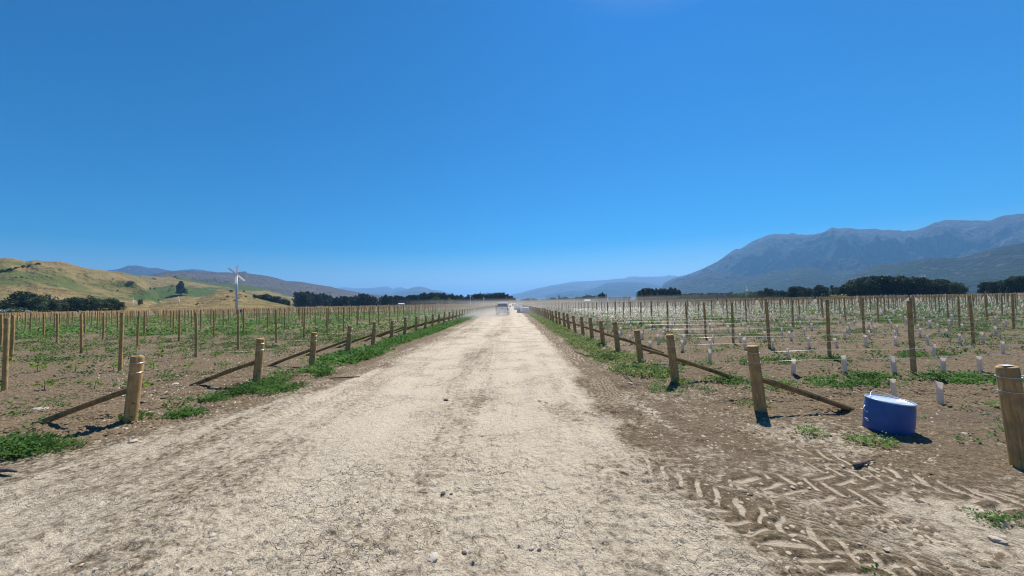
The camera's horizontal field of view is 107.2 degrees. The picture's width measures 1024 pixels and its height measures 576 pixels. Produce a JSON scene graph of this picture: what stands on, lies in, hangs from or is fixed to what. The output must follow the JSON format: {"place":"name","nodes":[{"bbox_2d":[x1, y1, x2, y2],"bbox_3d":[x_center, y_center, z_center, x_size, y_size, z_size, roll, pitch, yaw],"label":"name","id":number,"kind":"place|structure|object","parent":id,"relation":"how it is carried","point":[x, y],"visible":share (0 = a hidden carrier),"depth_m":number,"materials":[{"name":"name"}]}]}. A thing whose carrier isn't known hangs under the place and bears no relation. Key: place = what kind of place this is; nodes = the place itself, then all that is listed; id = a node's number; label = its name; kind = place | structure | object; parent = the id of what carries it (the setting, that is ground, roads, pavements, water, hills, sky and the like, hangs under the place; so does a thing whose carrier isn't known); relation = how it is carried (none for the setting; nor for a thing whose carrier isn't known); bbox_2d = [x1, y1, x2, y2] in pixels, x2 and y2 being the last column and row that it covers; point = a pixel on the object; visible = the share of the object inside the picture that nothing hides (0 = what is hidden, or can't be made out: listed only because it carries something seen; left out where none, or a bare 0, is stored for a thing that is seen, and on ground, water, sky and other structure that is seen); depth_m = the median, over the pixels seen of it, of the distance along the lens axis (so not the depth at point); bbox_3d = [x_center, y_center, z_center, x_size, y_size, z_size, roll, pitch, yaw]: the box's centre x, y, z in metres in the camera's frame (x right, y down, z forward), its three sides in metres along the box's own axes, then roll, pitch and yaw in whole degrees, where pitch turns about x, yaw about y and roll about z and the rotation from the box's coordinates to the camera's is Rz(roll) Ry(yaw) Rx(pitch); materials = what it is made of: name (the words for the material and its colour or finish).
{"place":"outdoors","nodes":[
{"label":"outdoors","id":0,"kind":"place"},
{"bbox_2d":[0,258,161,313],"bbox_3d":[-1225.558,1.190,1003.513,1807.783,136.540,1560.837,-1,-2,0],"label":"hills","id":1,"kind":"structure","parent":0,"point":[67,280],"depth_m":652.16,"materials":[{"name":"green plant"}]},
{"bbox_2d":[107,265,211,275],"bbox_3d":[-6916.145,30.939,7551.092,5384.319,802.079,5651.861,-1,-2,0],"label":"mountain","id":2,"kind":"structure","parent":0,"point":[135,270],"depth_m":6649.65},
{"bbox_2d":[145,291,302,311],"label":"hills","id":3,"kind":"structure","parent":0,"point":[211,301],"depth_m":430.30,"materials":[{"name":"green plant"}]},
{"bbox_2d":[137,275,320,306],"bbox_3d":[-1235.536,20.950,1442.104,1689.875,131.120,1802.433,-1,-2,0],"label":"hills","id":4,"kind":"structure","parent":0,"point":[194,288],"depth_m":1239.55,"materials":[{"name":"green plant"}]},
{"bbox_2d":[174,281,187,294],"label":"pine tree","id":5,"kind":"object","parent":4,"relation":"on","point":[180,288],"visible":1,"depth_m":921.47,"materials":[{"name":"green plant"}]},
{"bbox_2d":[148,271,402,305],"bbox_3d":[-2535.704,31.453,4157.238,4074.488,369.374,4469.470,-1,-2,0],"label":"hills","id":6,"kind":"structure","parent":0,"point":[288,288],"depth_m":3469.78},
{"bbox_2d":[337,286,406,292],"bbox_3d":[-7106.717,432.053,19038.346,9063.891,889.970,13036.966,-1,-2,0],"label":"mountain","id":7,"kind":"structure","parent":0,"point":[385,289],"depth_m":17300.27,"materials":[{"name":"stone"}]},
{"bbox_2d":[0,303,765,575],"bbox_3d":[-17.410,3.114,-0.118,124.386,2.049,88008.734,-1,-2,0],"label":"dirt road","id":8,"kind":"structure","parent":0,"point":[513,339],"depth_m":3.74,"materials":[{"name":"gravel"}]},
{"bbox_2d":[428,552,438,562],"bbox_3d":[-0.557,1.902,2.658,0.074,0.044,0.114,-1,-2,5],"label":"stone","id":9,"kind":"object","parent":8,"relation":"on","point":[433,557],"visible":0.97,"depth_m":2.64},
{"bbox_2d":[495,303,510,314],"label":"pickup","id":10,"kind":"object","parent":8,"relation":"on","point":[502,308],"visible":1,"depth_m":53.00,"materials":[{"name":"white paint"}]},
{"bbox_2d":[365,287,459,303],"bbox_3d":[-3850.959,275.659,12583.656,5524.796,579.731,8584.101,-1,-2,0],"label":"mountain","id":11,"kind":"structure","parent":0,"point":[413,291],"depth_m":11411.09,"materials":[{"name":"stone"}]},
{"bbox_2d":[0,293,1023,575],"bbox_3d":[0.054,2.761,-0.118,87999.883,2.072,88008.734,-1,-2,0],"label":"ground","id":12,"kind":"structure","parent":0,"point":[774,473],"depth_m":4.56,"materials":[{"name":"soil"}]},
{"bbox_2d":[0,314,2,347],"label":"line post","id":13,"kind":"object","parent":12,"relation":"on","point":[1,327],"visible":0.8,"depth_m":18.88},
{"bbox_2d":[1,318,9,390],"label":"line post","id":14,"kind":"object","parent":12,"relation":"on","point":[5,365],"visible":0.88,"depth_m":8.77,"materials":[{"name":"wood"}]},
{"bbox_2d":[0,301,13,309],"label":"tree","id":15,"kind":"object","parent":12,"relation":"on","point":[4,305],"visible":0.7,"depth_m":215.09,"materials":[{"name":"green plant"}]},
{"bbox_2d":[9,315,14,360],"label":"line post","id":16,"kind":"object","parent":12,"relation":"on","point":[12,341],"visible":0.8,"depth_m":14.02,"materials":[{"name":"wood"}]},
{"bbox_2d":[0,300,24,309],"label":"tree","id":17,"kind":"object","parent":12,"relation":"on","point":[14,302],"visible":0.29,"depth_m":225.48,"materials":[{"name":"green plant"}]},
{"bbox_2d":[3,290,32,307],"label":"tree","id":18,"kind":"object","parent":12,"relation":"on","point":[14,296],"visible":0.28,"depth_m":236.49,"materials":[{"name":"green plant"}]},
{"bbox_2d":[16,293,42,311],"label":"tree","id":19,"kind":"object","parent":12,"relation":"on","point":[26,296],"visible":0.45,"depth_m":230.67,"materials":[{"name":"green plant"}]},
{"bbox_2d":[26,296,49,314],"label":"tree","id":20,"kind":"object","parent":12,"relation":"on","point":[36,304],"visible":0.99,"depth_m":223.77,"materials":[{"name":"green plant"}]},
{"bbox_2d":[32,377,55,389],"bbox_3d":[-10.852,2.241,8.753,0.316,0.307,0.386,-2,-2,11],"label":"young vine","id":21,"kind":"object","parent":12,"relation":"on","point":[50,383],"visible":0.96,"depth_m":8.78,"materials":[{"name":"green plant"}]},
{"bbox_2d":[46,300,62,311],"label":"tree","id":22,"kind":"object","parent":12,"relation":"on","point":[54,306],"visible":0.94,"depth_m":230.89,"materials":[{"name":"green plant"}]},
{"bbox_2d":[56,313,58,343],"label":"line post","id":23,"kind":"object","parent":12,"relation":"on","point":[57,324],"visible":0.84,"depth_m":21.17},
{"bbox_2d":[59,299,73,311],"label":"tree","id":24,"kind":"object","parent":12,"relation":"on","point":[67,307],"visible":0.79,"depth_m":238.94,"materials":[{"name":"green plant"}]},
{"bbox_2d":[80,314,82,352],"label":"line post","id":25,"kind":"object","parent":12,"relation":"on","point":[81,331],"visible":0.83,"depth_m":16.29,"materials":[{"name":"wood"}]},
{"bbox_2d":[72,297,92,311],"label":"tree","id":26,"kind":"object","parent":12,"relation":"on","point":[86,304],"visible":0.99,"depth_m":239.38,"materials":[{"name":"green plant"}]},
{"bbox_2d":[34,355,144,423],"bbox_3d":[-6.752,1.675,6.015,1.724,1.177,0.188,-1,-2,0],"label":"end post","id":27,"kind":"object","parent":12,"relation":"on","point":[132,391],"visible":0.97,"depth_m":5.97,"materials":[{"name":"wood"}]},
{"bbox_2d":[89,298,105,310],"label":"tree","id":28,"kind":"object","parent":12,"relation":"on","point":[98,302],"visible":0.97,"depth_m":244.53,"materials":[{"name":"green plant"}]},
{"bbox_2d":[106,298,119,310],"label":"tree","id":29,"kind":"object","parent":12,"relation":"on","point":[115,301],"visible":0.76,"depth_m":254.19,"materials":[{"name":"green plant"}]},
{"bbox_2d":[118,313,123,370],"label":"line post","id":30,"kind":"object","parent":12,"relation":"on","point":[120,354],"visible":0.85,"depth_m":11.23,"materials":[{"name":"wood"}]},
{"bbox_2d":[136,311,139,345],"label":"line post","id":31,"kind":"object","parent":12,"relation":"on","point":[137,331],"visible":0.81,"depth_m":18.86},
{"bbox_2d":[0,367,333,462],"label":"weeds","id":32,"kind":"object","parent":12,"relation":"on","point":[25,445],"visible":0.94,"depth_m":6.37,"materials":[{"name":"green plant"}]},
{"bbox_2d":[178,310,180,341],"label":"line post","id":33,"kind":"object","parent":12,"relation":"on","point":[179,321],"visible":0.87,"depth_m":21.14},
{"bbox_2d":[194,312,197,356],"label":"line post","id":34,"kind":"object","parent":12,"relation":"on","point":[196,334],"visible":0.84,"depth_m":14.03,"materials":[{"name":"wood"}]},
{"bbox_2d":[0,327,413,409],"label":"weeds","id":35,"kind":"object","parent":12,"relation":"on","point":[51,359],"visible":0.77,"depth_m":17.91,"materials":[{"name":"green plant"}]},
{"bbox_2d":[0,335,426,459],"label":"soil clods","id":36,"kind":"object","parent":12,"relation":"on","point":[139,425],"visible":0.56,"depth_m":8.28,"materials":[{"name":"soil"}]},
{"bbox_2d":[189,338,264,385],"bbox_3d":[-6.630,1.776,8.793,1.724,1.170,0.188,-1,-2,0],"label":"end post","id":37,"kind":"object","parent":12,"relation":"on","point":[257,362],"visible":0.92,"depth_m":8.74,"materials":[{"name":"wood"}]},
{"bbox_2d":[228,265,244,312],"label":"wind machine","id":38,"kind":"object","parent":12,"relation":"on","point":[236,294],"visible":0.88,"depth_m":112.86,"materials":[{"name":"grey metal"}]},
{"bbox_2d":[3,310,470,330],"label":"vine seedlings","id":39,"kind":"object","parent":12,"relation":"on","point":[224,317],"visible":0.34,"depth_m":57.74,"materials":[{"name":"green plant"}]},
{"bbox_2d":[237,310,239,349],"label":"line post","id":40,"kind":"object","parent":12,"relation":"on","point":[238,341],"visible":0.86,"depth_m":16.26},
{"bbox_2d":[3,309,475,337],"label":"weeds","id":41,"kind":"object","parent":12,"relation":"on","point":[48,328],"visible":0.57,"depth_m":40.37,"materials":[{"name":"green plant"}]},
{"bbox_2d":[94,339,416,441],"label":"stone chips","id":42,"kind":"object","parent":12,"relation":"on","point":[182,388],"visible":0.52,"depth_m":8.48,"materials":[{"name":"stone"}]},
{"bbox_2d":[264,332,317,366],"bbox_3d":[-6.699,1.926,11.403,1.724,1.144,0.188,-2,-2,5],"label":"end post","id":43,"kind":"object","parent":12,"relation":"on","point":[312,349],"visible":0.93,"depth_m":11.30,"materials":[{"name":"wood"}]},
{"bbox_2d":[298,293,311,305],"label":"tree","id":44,"kind":"object","parent":12,"relation":"on","point":[304,298],"visible":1,"depth_m":557.57,"materials":[{"name":"green plant"}]},
{"bbox_2d":[303,326,352,355],"bbox_3d":[-6.750,1.995,13.871,1.724,1.204,0.188,0,-2,-6],"label":"end post","id":45,"kind":"object","parent":12,"relation":"on","point":[349,338],"visible":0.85,"depth_m":13.88,"materials":[{"name":"wood"}]},
{"bbox_2d":[335,322,376,347],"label":"end post","id":46,"kind":"object","parent":12,"relation":"on","point":[373,335],"visible":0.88,"depth_m":16.27,"materials":[{"name":"wood"}]},
{"bbox_2d":[363,320,393,340],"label":"end post","id":47,"kind":"object","parent":12,"relation":"on","point":[391,330],"visible":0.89,"depth_m":18.80,"materials":[{"name":"wood"}]},
{"bbox_2d":[268,310,491,374],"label":"verge grass","id":48,"kind":"structure","parent":12,"relation":"on","point":[353,355],"depth_m":13.79,"materials":[{"name":"green plant"}]},
{"bbox_2d":[378,317,406,336],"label":"end post","id":49,"kind":"object","parent":12,"relation":"on","point":[405,325],"visible":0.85,"depth_m":21.19,"materials":[{"name":"wood"}]},
{"bbox_2d":[0,293,1023,321],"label":"line posts","id":50,"kind":"object","parent":12,"relation":"on","point":[63,315],"visible":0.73,"depth_m":110.45,"materials":[{"name":"wood"}]},
{"bbox_2d":[580,317,599,335],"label":"end post","id":51,"kind":"object","parent":12,"relation":"on","point":[582,326],"visible":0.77,"depth_m":19.38,"materials":[{"name":"wood"}]},
{"bbox_2d":[588,317,610,339],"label":"end post","id":52,"kind":"object","parent":12,"relation":"on","point":[591,328],"visible":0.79,"depth_m":17.18,"materials":[{"name":"wood"}]},
{"bbox_2d":[527,310,691,377],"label":"verge grass","id":53,"kind":"structure","parent":12,"relation":"on","point":[581,343],"depth_m":12.22,"materials":[{"name":"green plant"}]},
{"bbox_2d":[599,321,634,345],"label":"end post","id":54,"kind":"object","parent":12,"relation":"on","point":[602,334],"visible":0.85,"depth_m":15.03,"materials":[{"name":"wood"}]},
{"bbox_2d":[612,322,663,352],"bbox_3d":[4.313,1.739,12.921,1.724,1.216,0.188,-2,-2,2],"label":"end post","id":55,"kind":"object","parent":12,"relation":"on","point":[617,338],"visible":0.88,"depth_m":12.88,"materials":[{"name":"wood"}]},
{"bbox_2d":[634,330,667,362],"bbox_3d":[4.309,1.726,10.659,1.724,1.129,0.188,-1,-2,-2],"label":"end post","id":56,"kind":"object","parent":12,"relation":"on","point":[639,347],"visible":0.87,"depth_m":10.59,"materials":[{"name":"wood"}]},
{"bbox_2d":[666,334,742,382],"bbox_3d":[4.278,1.600,8.354,1.724,1.168,0.188,-1,-2,-1],"label":"end post","id":57,"kind":"object","parent":12,"relation":"on","point":[673,358],"visible":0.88,"depth_m":8.30,"materials":[{"name":"wood"}]},
{"bbox_2d":[703,302,706,336],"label":"line post","id":58,"kind":"object","parent":12,"relation":"on","point":[705,329],"visible":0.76,"depth_m":17.47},
{"bbox_2d":[731,302,734,342],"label":"line post","id":59,"kind":"object","parent":12,"relation":"on","point":[732,325],"visible":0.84,"depth_m":15.24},
{"bbox_2d":[765,302,770,348],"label":"line post","id":60,"kind":"object","parent":12,"relation":"on","point":[767,325],"visible":0.87,"depth_m":13.27,"materials":[{"name":"wood"}]},
{"bbox_2d":[527,296,1023,318],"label":"grow tubes","id":61,"kind":"object","parent":12,"relation":"on","point":[856,299],"visible":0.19,"depth_m":71.70,"materials":[{"name":"white plastic"}]},
{"bbox_2d":[603,334,947,575],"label":"stone chips","id":62,"kind":"object","parent":12,"relation":"on","point":[832,526],"visible":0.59,"depth_m":3.37,"materials":[{"name":"stone"}]},
{"bbox_2d":[539,298,1023,326],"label":"weeds","id":63,"kind":"object","parent":12,"relation":"on","point":[719,318],"visible":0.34,"depth_m":40.34,"materials":[{"name":"green plant"}]},
{"bbox_2d":[786,286,801,296],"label":"tree","id":64,"kind":"object","parent":12,"relation":"on","point":[792,288],"visible":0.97,"depth_m":294.79,"materials":[{"name":"green plant"}]},
{"bbox_2d":[746,345,855,412],"bbox_3d":[4.613,1.483,5.994,1.724,1.170,0.188,-1,-2,0],"label":"end post","id":65,"kind":"object","parent":12,"relation":"on","point":[757,379],"visible":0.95,"depth_m":5.94,"materials":[{"name":"wood"}]},
{"bbox_2d":[584,315,1023,390],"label":"weeds","id":66,"kind":"object","parent":12,"relation":"on","point":[944,353],"visible":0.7,"depth_m":14.44,"materials":[{"name":"green plant"}]},
{"bbox_2d":[585,323,1023,412],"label":"soil clods","id":67,"kind":"object","parent":12,"relation":"on","point":[794,404],"visible":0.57,"depth_m":9.30,"materials":[{"name":"soil"}]},
{"bbox_2d":[587,347,1023,575],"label":"weeds","id":68,"kind":"object","parent":12,"relation":"on","point":[1002,517],"visible":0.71,"depth_m":7.60,"materials":[{"name":"green plant"}]},
{"bbox_2d":[802,288,814,296],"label":"tree","id":69,"kind":"object","parent":12,"relation":"on","point":[808,291],"visible":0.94,"depth_m":294.12,"materials":[{"name":"green plant"}]},
{"bbox_2d":[611,370,1023,575],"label":"soil clods","id":70,"kind":"object","parent":12,"relation":"on","point":[997,557],"visible":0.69,"depth_m":4.72,"materials":[{"name":"soil"}]},
{"bbox_2d":[812,285,824,296],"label":"tree","id":71,"kind":"object","parent":12,"relation":"on","point":[819,289],"visible":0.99,"depth_m":288.19,"materials":[{"name":"green plant"}]},
{"bbox_2d":[825,300,831,356],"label":"line post","id":72,"kind":"object","parent":12,"relation":"on","point":[828,336],"visible":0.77,"depth_m":10.85,"materials":[{"name":"wood"}]},
{"bbox_2d":[840,355,847,374],"bbox_3d":[7.503,1.746,8.523,0.117,0.439,0.063,-5,-2,12],"label":"grow tube","id":73,"kind":"object","parent":12,"relation":"on","point":[844,363],"visible":0.84,"depth_m":8.51,"materials":[{"name":"white plastic"}]},
{"bbox_2d":[844,284,856,296],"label":"tree","id":74,"kind":"object","parent":12,"relation":"on","point":[850,289],"visible":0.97,"depth_m":247.85,"materials":[{"name":"green plant"}]},
{"bbox_2d":[854,278,866,295],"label":"tree","id":75,"kind":"object","parent":12,"relation":"on","point":[858,287],"visible":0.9,"depth_m":255.92,"materials":[{"name":"green plant"}]},
{"bbox_2d":[861,298,865,333],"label":"line post","id":76,"kind":"object","parent":12,"relation":"on","point":[863,316],"visible":0.84,"depth_m":17.83,"materials":[{"name":"wood"}]},
{"bbox_2d":[852,459,874,467],"bbox_3d":[3.755,1.857,4.022,0.385,0.046,0.041,0,-2,-23],"label":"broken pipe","id":77,"kind":"object","parent":12,"relation":"on","point":[859,464],"visible":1,"depth_m":3.98,"materials":[{"name":"brown"}]},
{"bbox_2d":[868,280,880,295],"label":"tree","id":78,"kind":"object","parent":12,"relation":"on","point":[876,289],"visible":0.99,"depth_m":250.62,"materials":[{"name":"green plant"}]},
{"bbox_2d":[869,275,891,295],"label":"tree","id":79,"kind":"object","parent":12,"relation":"on","point":[879,279],"visible":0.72,"depth_m":258.18,"materials":[{"name":"green plant"}]},
{"bbox_2d":[862,391,917,435],"bbox_3d":[5.076,1.706,5.102,0.537,0.512,0.512,4,1,10],"label":"drum","id":80,"kind":"object","parent":12,"relation":"on","point":[893,415],"visible":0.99,"depth_m":4.95,"materials":[{"name":"blue plastic"}]},
{"bbox_2d":[890,379,896,396],"bbox_3d":[6.633,1.767,6.563,0.094,0.372,0.054,-4,-1,5],"label":"grow tube","id":81,"kind":"object","parent":12,"relation":"on","point":[893,387],"visible":0.82,"depth_m":6.54,"materials":[{"name":"white plastic"}]},
{"bbox_2d":[889,356,897,373],"bbox_3d":[8.725,1.771,8.636,0.092,0.426,0.095,1,-9,-7],"label":"grow tube","id":82,"kind":"object","parent":12,"relation":"on","point":[893,365],"visible":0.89,"depth_m":8.62,"materials":[{"name":"white plastic"}]},
{"bbox_2d":[883,277,906,295],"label":"tree","id":83,"kind":"object","parent":12,"relation":"on","point":[900,289],"visible":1,"depth_m":251.99,"materials":[{"name":"green plant"}]},
{"bbox_2d":[901,277,915,296],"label":"tree","id":84,"kind":"object","parent":12,"relation":"on","point":[908,281],"visible":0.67,"depth_m":252.09,"materials":[{"name":"green plant"}]},
{"bbox_2d":[906,301,916,373],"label":"line post","id":85,"kind":"object","parent":12,"relation":"on","point":[912,353],"visible":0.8,"depth_m":8.60,"materials":[{"name":"wood"}]},
{"bbox_2d":[908,277,929,294],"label":"tree","id":86,"kind":"object","parent":12,"relation":"on","point":[916,282],"visible":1,"depth_m":247.51,"materials":[{"name":"green plant"}]},
{"bbox_2d":[923,280,936,294],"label":"tree","id":87,"kind":"object","parent":12,"relation":"on","point":[931,290],"visible":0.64,"depth_m":247.25,"materials":[{"name":"green plant"}]},
{"bbox_2d":[930,282,943,295],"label":"tree","id":88,"kind":"object","parent":12,"relation":"on","point":[938,287],"visible":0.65,"depth_m":247.58,"materials":[{"name":"green plant"}]},
{"bbox_2d":[936,382,943,404],"bbox_3d":[7.138,1.761,6.298,0.090,0.382,0.081,1,-3,-38],"label":"grow tube","id":89,"kind":"object","parent":12,"relation":"on","point":[939,393],"visible":0.97,"depth_m":6.27,"materials":[{"name":"white plastic"}]},
{"bbox_2d":[940,358,946,372],"bbox_3d":[9.715,1.772,8.508,0.110,0.388,0.060,-1,-1,21],"label":"grow tube","id":90,"kind":"object","parent":12,"relation":"on","point":[942,363],"visible":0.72,"depth_m":8.49,"materials":[{"name":"white plastic"}]},
{"bbox_2d":[949,282,964,296],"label":"tree","id":91,"kind":"object","parent":12,"relation":"on","point":[952,288],"visible":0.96,"depth_m":251.13,"materials":[{"name":"green plant"}]},
{"bbox_2d":[957,296,960,325],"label":"line post","id":92,"kind":"object","parent":12,"relation":"on","point":[958,309],"visible":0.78,"depth_m":20.41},
{"bbox_2d":[968,296,975,343],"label":"line post","id":93,"kind":"object","parent":12,"relation":"on","point":[972,329],"visible":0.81,"depth_m":13.59,"materials":[{"name":"wood"}]},
{"bbox_2d":[976,356,982,370],"bbox_3d":[10.823,1.770,8.740,0.099,0.370,0.057,-5,-4,26],"label":"grow tube","id":94,"kind":"object","parent":12,"relation":"on","point":[979,363],"visible":0.84,"depth_m":8.72,"materials":[{"name":"white plastic"}]},
{"bbox_2d":[985,281,998,293],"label":"tree","id":95,"kind":"object","parent":12,"relation":"on","point":[992,287],"visible":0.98,"depth_m":234.97,"materials":[{"name":"green plant"}]},
{"bbox_2d":[987,535,1007,544],"bbox_3d":[3.535,1.836,2.752,0.067,0.040,0.104,0,-2,-20],"label":"stone","id":96,"kind":"object","parent":12,"relation":"on","point":[998,540],"visible":1,"depth_m":2.73,"materials":[{"name":"stone"}]},
{"bbox_2d":[994,365,1023,469],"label":"end post","id":97,"kind":"object","parent":12,"relation":"on","point":[1009,378],"visible":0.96,"depth_m":3.89,"materials":[{"name":"wood"}]},
{"bbox_2d":[1001,277,1020,292],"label":"tree","id":98,"kind":"object","parent":12,"relation":"on","point":[1009,286],"visible":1,"depth_m":225.05,"materials":[{"name":"green plant"}]},
{"bbox_2d":[1011,294,1014,327],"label":"line post","id":99,"kind":"object","parent":12,"relation":"on","point":[1013,310],"visible":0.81,"depth_m":18.27,"materials":[{"name":"wood"}]},
{"bbox_2d":[0,0,1023,297],"label":"sky","id":100,"kind":"structure","parent":0,"point":[463,147],"materials":[{"name":"blue"}]},
{"bbox_2d":[509,275,677,302],"bbox_3d":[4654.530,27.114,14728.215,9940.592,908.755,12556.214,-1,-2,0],"label":"mountain","id":101,"kind":"structure","parent":0,"point":[540,293],"depth_m":13039.23,"materials":[{"name":"stone"}]},
{"bbox_2d":[544,282,661,301],"bbox_3d":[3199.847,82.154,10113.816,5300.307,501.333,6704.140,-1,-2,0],"label":"mountain","id":102,"kind":"structure","parent":0,"point":[621,289],"depth_m":9153.94,"materials":[{"name":"stone"}]},
{"bbox_2d":[661,270,732,296],"bbox_3d":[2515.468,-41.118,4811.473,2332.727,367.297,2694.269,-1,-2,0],"label":"mountain","id":103,"kind":"structure","parent":0,"point":[705,282],"depth_m":4493.48,"materials":[{"name":"stone"}]},
{"bbox_2d":[731,267,844,295],"bbox_3d":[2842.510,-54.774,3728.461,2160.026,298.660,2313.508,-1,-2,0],"label":"mountain","id":104,"kind":"structure","parent":0,"point":[805,277],"depth_m":3404.79,"materials":[{"name":"stone"}]},
{"bbox_2d":[662,213,1023,294],"bbox_3d":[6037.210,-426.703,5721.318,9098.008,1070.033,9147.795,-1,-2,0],"label":"mountain","id":105,"kind":"structure","parent":0,"point":[844,252],"depth_m":4689.80,"materials":[{"name":"stone"}]},
{"bbox_2d":[822,242,1023,295],"bbox_3d":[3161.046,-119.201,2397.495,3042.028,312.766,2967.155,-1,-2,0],"label":"mountain","id":106,"kind":"structure","parent":0,"point":[973,271],"depth_m":2175.17,"materials":[{"name":"stone"}]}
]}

